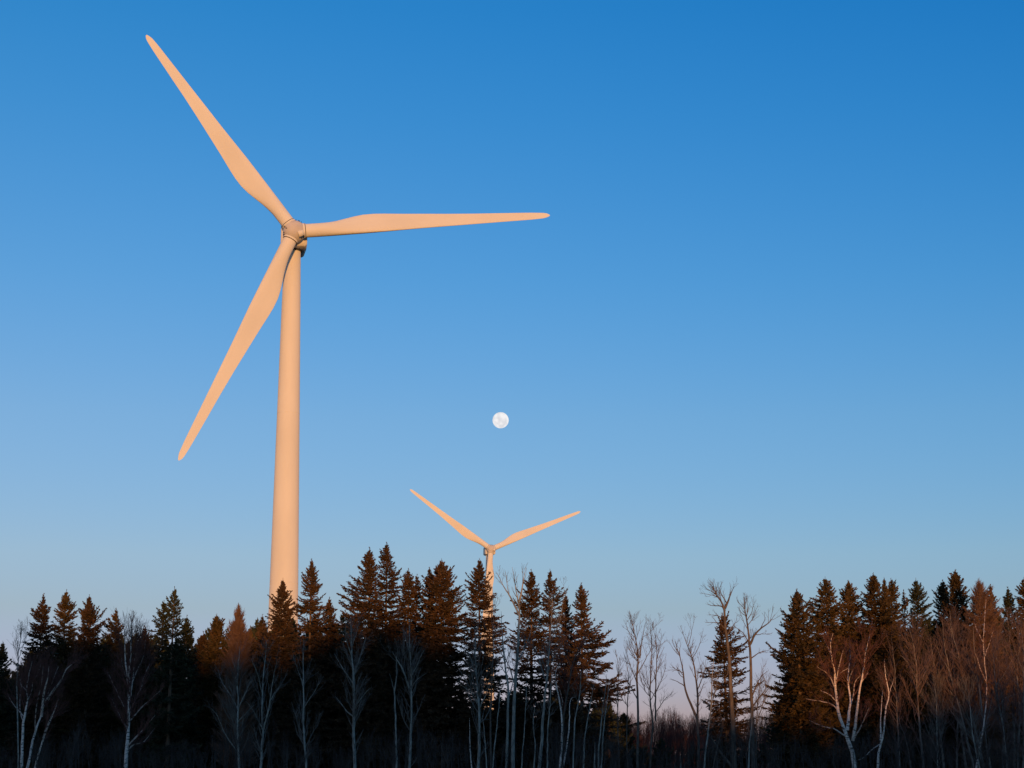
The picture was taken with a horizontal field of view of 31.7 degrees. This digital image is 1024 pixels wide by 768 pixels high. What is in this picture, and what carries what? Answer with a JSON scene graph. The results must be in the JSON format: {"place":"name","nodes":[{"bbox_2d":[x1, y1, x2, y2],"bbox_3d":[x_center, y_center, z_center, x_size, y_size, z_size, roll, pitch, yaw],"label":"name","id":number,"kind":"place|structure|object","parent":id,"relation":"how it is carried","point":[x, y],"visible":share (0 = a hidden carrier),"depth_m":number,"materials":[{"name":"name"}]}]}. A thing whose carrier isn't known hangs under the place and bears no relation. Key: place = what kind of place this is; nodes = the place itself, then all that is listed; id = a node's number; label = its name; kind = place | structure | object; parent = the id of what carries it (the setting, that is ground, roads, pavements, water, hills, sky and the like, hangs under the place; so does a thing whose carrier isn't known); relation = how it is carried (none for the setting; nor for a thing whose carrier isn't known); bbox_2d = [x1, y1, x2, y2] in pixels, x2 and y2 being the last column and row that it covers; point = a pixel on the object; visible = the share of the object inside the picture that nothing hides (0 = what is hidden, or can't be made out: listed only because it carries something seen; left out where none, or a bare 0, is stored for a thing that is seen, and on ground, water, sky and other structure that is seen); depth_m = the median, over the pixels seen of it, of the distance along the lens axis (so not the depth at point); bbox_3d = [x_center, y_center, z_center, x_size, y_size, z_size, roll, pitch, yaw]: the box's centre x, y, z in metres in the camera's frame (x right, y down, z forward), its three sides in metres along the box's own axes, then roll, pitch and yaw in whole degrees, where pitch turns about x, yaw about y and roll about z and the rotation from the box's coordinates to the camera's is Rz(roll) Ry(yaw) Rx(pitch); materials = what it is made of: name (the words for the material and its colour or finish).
{"place":"outdoors","nodes":[
{"label":"outdoors","id":0,"kind":"place"},
{"bbox_2d":[493,412,508,427],"bbox_3d":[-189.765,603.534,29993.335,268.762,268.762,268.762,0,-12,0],"label":"moon","id":1,"kind":"object","parent":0,"point":[500,419],"visible":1,"depth_m":29898.32,"materials":[{"name":"white stone"}]},
{"bbox_2d":[0,0,1023,754],"label":"sky","id":2,"kind":"structure","parent":0,"point":[762,326],"materials":[{"name":"blue"}]},
{"label":"ground","id":3,"kind":"structure","parent":0,"visible":0},
{"bbox_2d":[0,642,17,767],"bbox_3d":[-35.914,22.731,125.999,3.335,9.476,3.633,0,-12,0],"label":"spruce tree","id":4,"kind":"object","parent":3,"relation":"on","point":[5,720],"visible":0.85,"depth_m":125.96,"materials":[{"name":"green plant"}]},
{"bbox_2d":[9,616,34,767],"bbox_3d":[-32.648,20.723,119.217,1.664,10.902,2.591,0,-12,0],"label":"bare tree","id":5,"kind":"object","parent":3,"relation":"on","point":[21,629],"visible":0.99,"depth_m":119.56,"materials":[{"name":"grey plant"}]},
{"bbox_2d":[0,593,68,767],"bbox_3d":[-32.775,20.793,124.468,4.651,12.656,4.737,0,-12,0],"label":"spruce tree","id":6,"kind":"object","parent":3,"relation":"on","point":[42,617],"visible":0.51,"depth_m":123.88,"materials":[{"name":"green plant"}]},
{"bbox_2d":[1,640,89,767],"bbox_3d":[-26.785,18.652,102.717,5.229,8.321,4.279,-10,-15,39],"label":"birch tree","id":7,"kind":"object","parent":3,"relation":"on","point":[35,673],"visible":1,"depth_m":102.59,"materials":[{"name":"grey plant"}]},
{"bbox_2d":[34,589,92,767],"bbox_3d":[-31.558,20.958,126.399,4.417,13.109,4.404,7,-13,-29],"label":"spruce tree","id":8,"kind":"object","parent":3,"relation":"on","point":[64,606],"visible":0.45,"depth_m":126.38,"materials":[{"name":"green plant"}]},
{"bbox_2d":[56,594,113,767],"bbox_3d":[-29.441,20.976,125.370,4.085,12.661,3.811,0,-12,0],"label":"spruce tree","id":9,"kind":"object","parent":3,"relation":"on","point":[88,692],"visible":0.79,"depth_m":124.83,"materials":[{"name":"green plant"}]},
{"bbox_2d":[89,608,133,767],"bbox_3d":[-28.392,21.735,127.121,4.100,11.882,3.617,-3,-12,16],"label":"spruce tree","id":10,"kind":"object","parent":3,"relation":"on","point":[113,724],"visible":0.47,"depth_m":126.95,"materials":[{"name":"green plant"}]},
{"bbox_2d":[99,610,167,767],"bbox_3d":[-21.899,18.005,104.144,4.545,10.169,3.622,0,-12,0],"label":"birch tree","id":11,"kind":"object","parent":3,"relation":"on","point":[130,667],"visible":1,"depth_m":104.28,"materials":[{"name":"grey plant"}]},
{"bbox_2d":[113,626,163,767],"bbox_3d":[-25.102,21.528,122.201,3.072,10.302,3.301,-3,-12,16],"label":"spruce tree","id":12,"kind":"object","parent":3,"relation":"on","point":[135,721],"visible":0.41,"depth_m":121.69,"materials":[{"name":"green plant"}]},
{"bbox_2d":[133,600,172,767],"bbox_3d":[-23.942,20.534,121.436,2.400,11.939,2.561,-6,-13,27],"label":"spruce tree","id":13,"kind":"object","parent":3,"relation":"on","point":[157,624],"visible":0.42,"depth_m":121.56,"materials":[{"name":"green plant"}]},
{"bbox_2d":[140,586,203,767],"bbox_3d":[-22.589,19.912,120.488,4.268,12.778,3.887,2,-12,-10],"label":"spruce tree","id":14,"kind":"object","parent":3,"relation":"on","point":[166,728],"visible":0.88,"depth_m":120.09,"materials":[{"name":"green plant"}]},
{"bbox_2d":[160,615,208,767],"bbox_3d":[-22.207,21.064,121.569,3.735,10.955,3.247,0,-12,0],"label":"spruce tree","id":15,"kind":"object","parent":3,"relation":"on","point":[185,638],"visible":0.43,"depth_m":121.45,"materials":[{"name":"green plant"}]},
{"bbox_2d":[188,631,213,767],"bbox_3d":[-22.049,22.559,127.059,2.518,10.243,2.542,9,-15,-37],"label":"spruce tree","id":16,"kind":"object","parent":3,"relation":"on","point":[200,646],"visible":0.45,"depth_m":127.33,"materials":[{"name":"green plant"}]},
{"bbox_2d":[187,615,230,767],"bbox_3d":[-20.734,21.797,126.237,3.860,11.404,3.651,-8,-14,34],"label":"spruce tree","id":17,"kind":"object","parent":3,"relation":"on","point":[213,651],"visible":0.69,"depth_m":125.90,"materials":[{"name":"green plant"}]},
{"bbox_2d":[204,641,258,767],"bbox_3d":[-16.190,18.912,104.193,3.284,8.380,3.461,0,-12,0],"label":"aspen tree","id":18,"kind":"object","parent":3,"relation":"on","point":[235,715],"visible":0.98,"depth_m":103.96,"materials":[{"name":"grey plant"}]},
{"bbox_2d":[209,603,260,767],"bbox_3d":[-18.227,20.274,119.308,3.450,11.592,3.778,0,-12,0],"label":"larch tree","id":19,"kind":"object","parent":3,"relation":"on","point":[238,632],"visible":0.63,"depth_m":119.22,"materials":[{"name":"plant"}]},
{"bbox_2d":[232,626,258,744],"bbox_3d":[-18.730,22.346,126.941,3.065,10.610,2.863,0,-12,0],"label":"spruce tree","id":20,"kind":"object","parent":3,"relation":"on","point":[252,636],"visible":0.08,"depth_m":127.47,"materials":[{"name":"green plant"}]},
{"bbox_2d":[242,617,276,767],"bbox_3d":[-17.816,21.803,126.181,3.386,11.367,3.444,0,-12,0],"label":"spruce tree","id":21,"kind":"object","parent":3,"relation":"on","point":[261,627],"visible":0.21,"depth_m":126.27,"materials":[{"name":"green plant"}]},
{"bbox_2d":[247,637,288,767],"bbox_3d":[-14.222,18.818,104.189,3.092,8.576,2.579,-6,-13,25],"label":"aspen tree","id":22,"kind":"object","parent":3,"relation":"on","point":[260,749],"visible":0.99,"depth_m":104.19,"materials":[{"name":"grey plant"}]},
{"bbox_2d":[247,581,311,767],"bbox_3d":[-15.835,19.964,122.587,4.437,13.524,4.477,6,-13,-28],"label":"spruce tree","id":23,"kind":"object","parent":3,"relation":"on","point":[281,621],"visible":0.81,"depth_m":121.96,"materials":[{"name":"green plant"}]},
{"bbox_2d":[287,634,325,767],"bbox_3d":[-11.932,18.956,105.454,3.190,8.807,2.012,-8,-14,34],"label":"aspen tree","id":24,"kind":"object","parent":3,"relation":"on","point":[303,737],"visible":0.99,"depth_m":105.43,"materials":[{"name":"grey plant"}]},
{"bbox_2d":[284,558,338,767],"bbox_3d":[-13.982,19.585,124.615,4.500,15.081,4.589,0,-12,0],"label":"spruce tree","id":25,"kind":"object","parent":3,"relation":"on","point":[313,587],"visible":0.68,"depth_m":124.33,"materials":[{"name":"green plant"}]},
{"bbox_2d":[311,596,348,767],"bbox_3d":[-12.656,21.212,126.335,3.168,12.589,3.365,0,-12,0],"label":"spruce tree","id":26,"kind":"object","parent":3,"relation":"on","point":[332,639],"visible":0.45,"depth_m":126.25,"materials":[{"name":"green plant"}]},
{"bbox_2d":[146,35,549,631],"bbox_3d":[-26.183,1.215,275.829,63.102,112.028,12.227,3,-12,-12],"label":"wind turbine","id":27,"kind":"object","parent":3,"relation":"on","point":[285,267],"visible":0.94,"depth_m":273.95,"materials":[{"name":"paint"}]},
{"bbox_2d":[329,610,373,767],"bbox_3d":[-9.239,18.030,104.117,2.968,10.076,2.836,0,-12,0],"label":"aspen tree","id":28,"kind":"object","parent":3,"relation":"on","point":[354,666],"visible":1,"depth_m":104.08,"materials":[{"name":"grey plant"}]},
{"bbox_2d":[318,547,394,767],"bbox_3d":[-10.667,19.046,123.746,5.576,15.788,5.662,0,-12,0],"label":"spruce tree","id":29,"kind":"object","parent":3,"relation":"on","point":[365,719],"visible":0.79,"depth_m":123.08,"materials":[{"name":"green plant"}]},
{"bbox_2d":[360,542,415,767],"bbox_3d":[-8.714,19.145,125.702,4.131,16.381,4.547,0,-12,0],"label":"spruce tree","id":30,"kind":"object","parent":3,"relation":"on","point":[392,630],"visible":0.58,"depth_m":125.58,"materials":[{"name":"green plant"}]},
{"bbox_2d":[390,657,399,767],"bbox_3d":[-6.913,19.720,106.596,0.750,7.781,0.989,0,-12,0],"label":"aspen tree","id":31,"kind":"object","parent":3,"relation":"on","point":[395,739],"visible":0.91,"depth_m":106.37,"materials":[{"name":"grey plant"}]},
{"bbox_2d":[379,623,426,767],"bbox_3d":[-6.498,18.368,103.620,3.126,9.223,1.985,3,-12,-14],"label":"aspen tree","id":32,"kind":"object","parent":3,"relation":"on","point":[411,680],"visible":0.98,"depth_m":103.90,"materials":[{"name":"grey plant"}]},
{"bbox_2d":[389,568,422,767],"bbox_3d":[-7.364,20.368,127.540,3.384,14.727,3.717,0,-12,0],"label":"spruce tree","id":33,"kind":"object","parent":3,"relation":"on","point":[408,583],"visible":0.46,"depth_m":127.71,"materials":[{"name":"green plant"}]},
{"bbox_2d":[402,574,426,766],"bbox_3d":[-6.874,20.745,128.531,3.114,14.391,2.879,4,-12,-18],"label":"spruce tree","id":34,"kind":"object","parent":3,"relation":"on","point":[417,587],"visible":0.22,"depth_m":129.29,"materials":[{"name":"green plant"}]},
{"bbox_2d":[408,567,436,767],"bbox_3d":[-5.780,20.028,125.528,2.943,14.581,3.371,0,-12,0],"label":"spruce tree","id":35,"kind":"object","parent":3,"relation":"on","point":[426,608],"visible":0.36,"depth_m":125.39,"materials":[{"name":"green plant"}]},
{"bbox_2d":[405,558,482,767],"bbox_3d":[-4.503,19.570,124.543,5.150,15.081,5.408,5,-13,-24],"label":"spruce tree","id":36,"kind":"object","parent":3,"relation":"on","point":[439,702],"visible":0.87,"depth_m":123.96,"materials":[{"name":"green plant"}]},
{"bbox_2d":[457,620,492,767],"bbox_3d":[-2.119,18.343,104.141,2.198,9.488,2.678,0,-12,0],"label":"aspen tree","id":37,"kind":"object","parent":3,"relation":"on","point":[477,687],"visible":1,"depth_m":104.02,"materials":[{"name":"grey plant"}]},
{"bbox_2d":[448,558,518,767],"bbox_3d":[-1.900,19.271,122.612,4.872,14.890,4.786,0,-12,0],"label":"spruce tree","id":38,"kind":"object","parent":3,"relation":"on","point":[481,593],"visible":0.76,"depth_m":122.21,"materials":[{"name":"green plant"}]},
{"bbox_2d":[479,593,503,767],"bbox_3d":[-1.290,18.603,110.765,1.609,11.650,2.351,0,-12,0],"label":"bare tree","id":39,"kind":"object","parent":3,"relation":"on","point":[492,636],"visible":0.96,"depth_m":110.74,"materials":[{"name":"grey plant"}]},
{"bbox_2d":[410,489,579,708],"bbox_3d":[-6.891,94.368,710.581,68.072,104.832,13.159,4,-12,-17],"label":"wind turbine","id":40,"kind":"object","parent":3,"relation":"on","point":[488,549],"visible":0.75,"depth_m":713.55,"materials":[{"name":"paint"}]},
{"bbox_2d":[493,614,525,767],"bbox_3d":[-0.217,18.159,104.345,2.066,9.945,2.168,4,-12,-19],"label":"poplar tree","id":41,"kind":"object","parent":3,"relation":"on","point":[508,695],"visible":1,"depth_m":104.60,"materials":[{"name":"grey plant"}]},
{"bbox_2d":[0,713,1022,767],"bbox_3d":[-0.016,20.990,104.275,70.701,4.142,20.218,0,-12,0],"label":"undergrowth","id":42,"kind":"object","parent":3,"relation":"on","point":[576,750],"visible":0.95,"depth_m":102.17,"materials":[{"name":"black plant"}]},
{"bbox_2d":[0,614,1023,767],"bbox_3d":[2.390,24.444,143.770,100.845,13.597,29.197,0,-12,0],"label":"woodland","id":43,"kind":"object","parent":3,"relation":"on","point":[500,764],"visible":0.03,"depth_m":136.02,"materials":[{"name":"plant"}]},
{"bbox_2d":[492,566,537,767],"bbox_3d":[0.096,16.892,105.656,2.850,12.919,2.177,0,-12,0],"label":"poplar tree","id":44,"kind":"object","parent":3,"relation":"on","point":[514,707],"visible":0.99,"depth_m":105.83,"materials":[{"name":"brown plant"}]},
{"bbox_2d":[521,682,532,767],"bbox_3d":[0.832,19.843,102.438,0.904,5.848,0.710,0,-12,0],"label":"sapling","id":45,"kind":"object","parent":3,"relation":"on","point":[525,718],"visible":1,"depth_m":102.62,"materials":[{"name":"grey plant"}]},
{"bbox_2d":[500,569,557,767],"bbox_3d":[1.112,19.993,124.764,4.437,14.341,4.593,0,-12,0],"label":"spruce tree","id":46,"kind":"object","parent":3,"relation":"on","point":[533,691],"visible":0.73,"depth_m":124.15,"materials":[{"name":"green plant"}]},
{"bbox_2d":[528,703,541,767],"bbox_3d":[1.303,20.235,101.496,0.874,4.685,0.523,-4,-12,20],"label":"sapling","id":47,"kind":"object","parent":3,"relation":"on","point":[534,730],"visible":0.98,"depth_m":101.72,"materials":[{"name":"grey plant"}]},
{"bbox_2d":[526,576,568,767],"bbox_3d":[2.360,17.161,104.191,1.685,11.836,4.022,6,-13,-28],"label":"poplar tree","id":48,"kind":"object","parent":3,"relation":"on","point":[544,703],"visible":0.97,"depth_m":104.48,"materials":[{"name":"grey plant"}]},
{"bbox_2d":[544,679,560,767],"bbox_3d":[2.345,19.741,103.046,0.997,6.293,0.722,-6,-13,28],"label":"sapling","id":49,"kind":"object","parent":3,"relation":"on","point":[549,714],"visible":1,"depth_m":103.16,"materials":[{"name":"grey plant"}]},
{"bbox_2d":[529,571,579,767],"bbox_3d":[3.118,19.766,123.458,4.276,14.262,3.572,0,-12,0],"label":"spruce tree","id":50,"kind":"object","parent":3,"relation":"on","point":[550,584],"visible":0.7,"depth_m":123.43,"materials":[{"name":"green plant"}]},
{"bbox_2d":[551,653,577,767],"bbox_3d":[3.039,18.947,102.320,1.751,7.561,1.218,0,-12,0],"label":"birch tree","id":51,"kind":"object","parent":3,"relation":"on","point":[557,694],"visible":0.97,"depth_m":102.47,"materials":[{"name":"grey plant"}]},
{"bbox_2d":[544,622,592,767],"bbox_3d":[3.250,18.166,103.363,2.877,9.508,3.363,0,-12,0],"label":"aspen tree","id":52,"kind":"object","parent":3,"relation":"on","point":[565,703],"visible":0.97,"depth_m":103.66,"materials":[{"name":"grey plant"}]},
{"bbox_2d":[553,595,589,767],"bbox_3d":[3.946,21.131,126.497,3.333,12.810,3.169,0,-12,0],"label":"spruce tree","id":53,"kind":"object","parent":3,"relation":"on","point":[564,626],"visible":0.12,"depth_m":126.89,"materials":[{"name":"green plant"}]},
{"bbox_2d":[571,671,586,767],"bbox_3d":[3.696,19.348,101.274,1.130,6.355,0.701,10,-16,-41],"label":"sapling","id":54,"kind":"object","parent":3,"relation":"on","point":[576,712],"visible":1,"depth_m":101.50,"materials":[{"name":"grey plant"}]},
{"bbox_2d":[583,681,594,767],"bbox_3d":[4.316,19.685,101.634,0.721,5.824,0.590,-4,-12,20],"label":"sapling","id":55,"kind":"object","parent":3,"relation":"on","point":[587,722],"visible":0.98,"depth_m":101.79,"materials":[{"name":"grey plant"}]},
{"bbox_2d":[592,674,607,766],"bbox_3d":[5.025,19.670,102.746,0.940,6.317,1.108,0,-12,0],"label":"sapling","id":56,"kind":"object","parent":3,"relation":"on","point":[603,703],"visible":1,"depth_m":103.10,"materials":[{"name":"grey plant"}]},
{"bbox_2d":[557,583,647,767],"bbox_3d":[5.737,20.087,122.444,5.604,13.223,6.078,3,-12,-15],"label":"spruce tree","id":57,"kind":"object","parent":3,"relation":"on","point":[597,694],"visible":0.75,"depth_m":121.98,"materials":[{"name":"green plant"}]},
{"bbox_2d":[611,649,624,763],"bbox_3d":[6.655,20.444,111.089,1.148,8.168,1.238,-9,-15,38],"label":"sapling","id":58,"kind":"object","parent":3,"relation":"on","point":[618,672],"visible":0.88,"depth_m":111.21,"materials":[{"name":"grey plant"}]},
{"bbox_2d":[619,652,635,766],"bbox_3d":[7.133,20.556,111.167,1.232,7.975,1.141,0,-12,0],"label":"sapling","id":59,"kind":"object","parent":3,"relation":"on","point":[627,696],"visible":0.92,"depth_m":111.31,"materials":[{"name":"grey plant"}]},
{"bbox_2d":[621,610,664,767],"bbox_3d":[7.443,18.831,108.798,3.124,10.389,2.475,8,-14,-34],"label":"poplar tree","id":60,"kind":"object","parent":3,"relation":"on","point":[638,656],"visible":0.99,"depth_m":109.36,"materials":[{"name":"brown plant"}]},
{"bbox_2d":[638,615,673,767],"bbox_3d":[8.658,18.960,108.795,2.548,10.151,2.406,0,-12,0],"label":"poplar tree","id":61,"kind":"object","parent":3,"relation":"on","point":[655,675],"visible":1,"depth_m":108.95,"materials":[{"name":"grey plant"}]},
{"bbox_2d":[663,614,711,767],"bbox_3d":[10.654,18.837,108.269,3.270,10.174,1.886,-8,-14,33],"label":"poplar tree","id":62,"kind":"object","parent":3,"relation":"on","point":[697,705],"visible":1,"depth_m":108.16,"materials":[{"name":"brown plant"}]},
{"bbox_2d":[607,706,776,767],"bbox_3d":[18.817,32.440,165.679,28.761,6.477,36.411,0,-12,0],"label":"brushwood","id":63,"kind":"object","parent":3,"relation":"on","point":[669,733],"visible":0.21,"depth_m":155.82,"materials":[{"name":"brown plant"}]},
{"bbox_2d":[703,660,722,767],"bbox_3d":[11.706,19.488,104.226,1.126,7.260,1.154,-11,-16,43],"label":"sapling","id":64,"kind":"object","parent":3,"relation":"on","point":[710,703],"visible":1,"depth_m":104.43,"materials":[{"name":"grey plant"}]},
{"bbox_2d":[699,576,739,767],"bbox_3d":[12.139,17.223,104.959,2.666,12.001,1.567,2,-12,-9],"label":"poplar tree","id":65,"kind":"object","parent":3,"relation":"on","point":[731,700],"visible":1,"depth_m":105.38,"materials":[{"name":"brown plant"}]},
{"bbox_2d":[698,611,766,767],"bbox_3d":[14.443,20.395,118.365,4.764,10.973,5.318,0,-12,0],"label":"spruce tree","id":66,"kind":"object","parent":3,"relation":"on","point":[720,654],"visible":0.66,"depth_m":118.03,"materials":[{"name":"green plant"}]},
{"bbox_2d":[730,593,778,767],"bbox_3d":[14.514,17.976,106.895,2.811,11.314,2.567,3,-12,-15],"label":"poplar tree","id":67,"kind":"object","parent":3,"relation":"on","point":[751,691],"visible":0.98,"depth_m":107.38,"materials":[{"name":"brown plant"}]},
{"bbox_2d":[750,664,772,767],"bbox_3d":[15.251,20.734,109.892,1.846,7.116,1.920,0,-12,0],"label":"sapling","id":68,"kind":"object","parent":3,"relation":"on","point":[757,712],"visible":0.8,"depth_m":109.83,"materials":[{"name":"grey plant"}]},
{"bbox_2d":[757,588,846,767],"bbox_3d":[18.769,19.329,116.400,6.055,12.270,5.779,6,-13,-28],"label":"spruce tree","id":69,"kind":"object","parent":3,"relation":"on","point":[798,681],"visible":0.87,"depth_m":115.82,"materials":[{"name":"green plant"}]},
{"bbox_2d":[803,579,874,767],"bbox_3d":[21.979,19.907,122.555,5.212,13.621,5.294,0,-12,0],"label":"spruce tree","id":70,"kind":"object","parent":3,"relation":"on","point":[832,613],"visible":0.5,"depth_m":122.21,"materials":[{"name":"green plant"}]},
{"bbox_2d":[803,615,888,767],"bbox_3d":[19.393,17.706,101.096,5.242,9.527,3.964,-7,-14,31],"label":"birch tree","id":71,"kind":"object","parent":3,"relation":"on","point":[839,671],"visible":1,"depth_m":101.05,"materials":[{"name":"brown plant"}]},
{"bbox_2d":[833,580,881,767],"bbox_3d":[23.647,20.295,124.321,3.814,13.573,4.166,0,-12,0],"label":"spruce tree","id":72,"kind":"object","parent":3,"relation":"on","point":[850,613],"visible":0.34,"depth_m":124.66,"materials":[{"name":"green plant"}]},
{"bbox_2d":[857,661,895,767],"bbox_3d":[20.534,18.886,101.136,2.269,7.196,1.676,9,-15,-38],"label":"birch tree","id":73,"kind":"object","parent":3,"relation":"on","point":[881,733],"visible":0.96,"depth_m":101.44,"materials":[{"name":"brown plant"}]},
{"bbox_2d":[852,572,929,767],"bbox_3d":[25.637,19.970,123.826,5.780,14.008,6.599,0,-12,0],"label":"spruce tree","id":74,"kind":"object","parent":3,"relation":"on","point":[873,587],"visible":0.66,"depth_m":122.93,"materials":[{"name":"green plant"}]},
{"bbox_2d":[870,627,913,767],"bbox_3d":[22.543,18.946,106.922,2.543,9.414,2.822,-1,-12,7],"label":"bare tree","id":75,"kind":"object","parent":3,"relation":"on","point":[896,705],"visible":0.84,"depth_m":107.30,"materials":[{"name":"brown plant"}]},
{"bbox_2d":[876,578,915,766],"bbox_3d":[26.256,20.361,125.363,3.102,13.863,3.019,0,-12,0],"label":"spruce tree","id":76,"kind":"object","parent":3,"relation":"on","point":[886,591],"visible":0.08,"depth_m":126.25,"materials":[{"name":"green plant"}]},
{"bbox_2d":[888,578,920,767],"bbox_3d":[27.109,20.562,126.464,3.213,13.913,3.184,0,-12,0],"label":"spruce tree","id":77,"kind":"object","parent":3,"relation":"on","point":[893,588],"visible":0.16,"depth_m":127.33,"materials":[{"name":"green plant"}]},
{"bbox_2d":[882,676,929,765],"bbox_3d":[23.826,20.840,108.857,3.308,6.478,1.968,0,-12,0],"label":"bare tree","id":78,"kind":"object","parent":3,"relation":"on","point":[910,761],"visible":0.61,"depth_m":108.83,"materials":[{"name":"brown plant"}]},
{"bbox_2d":[901,589,920,767],"bbox_3d":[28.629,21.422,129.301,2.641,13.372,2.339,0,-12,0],"label":"spruce tree","id":79,"kind":"object","parent":3,"relation":"on","point":[904,601],"visible":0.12,"depth_m":130.26,"materials":[{"name":"green plant"}]},
{"bbox_2d":[889,612,937,767],"bbox_3d":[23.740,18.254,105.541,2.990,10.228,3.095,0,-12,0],"label":"bare tree","id":80,"kind":"object","parent":3,"relation":"on","point":[914,652],"visible":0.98,"depth_m":105.93,"materials":[{"name":"brown plant"}]},
{"bbox_2d":[902,581,951,767],"bbox_3d":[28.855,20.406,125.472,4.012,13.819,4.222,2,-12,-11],"label":"spruce tree","id":81,"kind":"object","parent":3,"relation":"on","point":[916,596],"visible":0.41,"depth_m":125.52,"materials":[{"name":"green plant"}]},
{"bbox_2d":[906,630,958,767],"bbox_3d":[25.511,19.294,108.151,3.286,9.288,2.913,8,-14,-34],"label":"bare tree","id":82,"kind":"object","parent":3,"relation":"on","point":[933,673],"visible":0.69,"depth_m":108.17,"materials":[{"name":"brown plant"}]},
{"bbox_2d":[917,667,954,767],"bbox_3d":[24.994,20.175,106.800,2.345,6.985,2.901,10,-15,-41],"label":"bare tree","id":83,"kind":"object","parent":3,"relation":"on","point":[937,728],"visible":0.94,"depth_m":106.73,"materials":[{"name":"brown plant"}]},
{"bbox_2d":[927,579,962,767],"bbox_3d":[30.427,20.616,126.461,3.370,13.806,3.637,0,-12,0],"label":"spruce tree","id":84,"kind":"object","parent":3,"relation":"on","point":[941,596],"visible":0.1,"depth_m":127.22,"materials":[{"name":"green plant"}]},
{"bbox_2d":[923,608,973,766],"bbox_3d":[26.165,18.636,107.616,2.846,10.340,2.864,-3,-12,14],"label":"bare tree","id":85,"kind":"object","parent":3,"relation":"on","point":[946,689],"visible":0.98,"depth_m":107.70,"materials":[{"name":"brown plant"}]},
{"bbox_2d":[933,602,977,767],"bbox_3d":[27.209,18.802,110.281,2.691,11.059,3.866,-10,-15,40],"label":"bare tree","id":86,"kind":"object","parent":3,"relation":"on","point":[963,741],"visible":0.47,"depth_m":110.21,"materials":[{"name":"brown plant"}]},
{"bbox_2d":[939,622,976,767],"bbox_3d":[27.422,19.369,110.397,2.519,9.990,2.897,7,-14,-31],"label":"bare tree","id":87,"kind":"object","parent":3,"relation":"on","point":[958,726],"visible":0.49,"depth_m":110.16,"materials":[{"name":"brown plant"}]},
{"bbox_2d":[933,569,989,767],"bbox_3d":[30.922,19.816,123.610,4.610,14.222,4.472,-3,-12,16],"label":"spruce tree","id":88,"kind":"object","parent":3,"relation":"on","point":[956,582],"visible":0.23,"depth_m":123.68,"materials":[{"name":"green plant"}]},
{"bbox_2d":[939,604,993,767],"bbox_3d":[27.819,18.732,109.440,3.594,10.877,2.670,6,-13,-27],"label":"bare tree","id":89,"kind":"object","parent":3,"relation":"on","point":[967,672],"visible":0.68,"depth_m":109.34,"materials":[{"name":"brown plant"}]},
{"bbox_2d":[942,674,1001,767],"bbox_3d":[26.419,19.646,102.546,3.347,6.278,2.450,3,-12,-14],"label":"bare tree","id":90,"kind":"object","parent":3,"relation":"on","point":[975,742],"visible":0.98,"depth_m":102.27,"materials":[{"name":"brown plant"}]},
{"bbox_2d":[949,623,1006,767],"bbox_3d":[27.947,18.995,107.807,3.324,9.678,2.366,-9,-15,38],"label":"bare tree","id":91,"kind":"object","parent":3,"relation":"on","point":[979,687],"visible":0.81,"depth_m":107.90,"materials":[{"name":"brown plant"}]},
{"bbox_2d":[972,601,995,767],"bbox_3d":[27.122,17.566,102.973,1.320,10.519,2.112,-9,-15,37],"label":"birch tree","id":92,"kind":"object","parent":3,"relation":"on","point":[983,689],"visible":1,"depth_m":103.07,"materials":[{"name":"beige plant"}]},
{"bbox_2d":[958,577,1022,767],"bbox_3d":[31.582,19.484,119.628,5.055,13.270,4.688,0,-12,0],"label":"larch tree","id":93,"kind":"object","parent":3,"relation":"on","point":[980,597],"visible":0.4,"depth_m":119.50,"materials":[{"name":"plant"}]},
{"bbox_2d":[968,623,1022,767],"bbox_3d":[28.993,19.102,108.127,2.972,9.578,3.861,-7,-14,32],"label":"bare tree","id":94,"kind":"object","parent":3,"relation":"on","point":[1002,718],"visible":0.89,"depth_m":107.93,"materials":[{"name":"brown plant"}]},
{"bbox_2d":[985,584,1016,767],"bbox_3d":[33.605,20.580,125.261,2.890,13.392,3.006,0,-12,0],"label":"spruce tree","id":95,"kind":"object","parent":3,"relation":"on","point":[994,600],"visible":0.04,"depth_m":125.89,"materials":[{"name":"green plant"}]},
{"bbox_2d":[981,627,1022,767],"bbox_3d":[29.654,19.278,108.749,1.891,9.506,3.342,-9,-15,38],"label":"bare tree","id":96,"kind":"object","parent":3,"relation":"on","point":[1002,680],"visible":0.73,"depth_m":108.60,"materials":[{"name":"brown plant"}]},
{"bbox_2d":[991,608,1022,766],"bbox_3d":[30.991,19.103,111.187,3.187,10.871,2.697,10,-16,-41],"label":"bare tree","id":97,"kind":"object","parent":3,"relation":"on","point":[1012,689],"visible":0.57,"depth_m":111.14,"materials":[{"name":"brown plant"}]},
{"bbox_2d":[994,587,1022,767],"bbox_3d":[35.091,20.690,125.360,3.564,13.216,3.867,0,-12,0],"label":"spruce tree","id":98,"kind":"object","parent":3,"relation":"on","point":[1008,602],"visible":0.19,"depth_m":126.10,"materials":[{"name":"green plant"}]},
{"bbox_2d":[997,610,1023,767],"bbox_3d":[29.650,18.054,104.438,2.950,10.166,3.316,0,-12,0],"label":"bare tree","id":99,"kind":"object","parent":3,"relation":"on","point":[1022,697],"visible":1,"depth_m":104.61,"materials":[{"name":"brown plant"}]},
{"bbox_2d":[1002,603,1023,767],"bbox_3d":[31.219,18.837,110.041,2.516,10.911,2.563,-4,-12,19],"label":"bare tree","id":100,"kind":"object","parent":3,"relation":"on","point":[1018,654],"visible":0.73,"depth_m":110.47,"materials":[{"name":"brown plant"}]},
{"bbox_2d":[1006,579,1023,765],"bbox_3d":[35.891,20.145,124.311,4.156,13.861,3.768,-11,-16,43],"label":"spruce tree","id":101,"kind":"object","parent":3,"relation":"on","point":[1020,601],"visible":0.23,"depth_m":125.29,"materials":[{"name":"green plant"}]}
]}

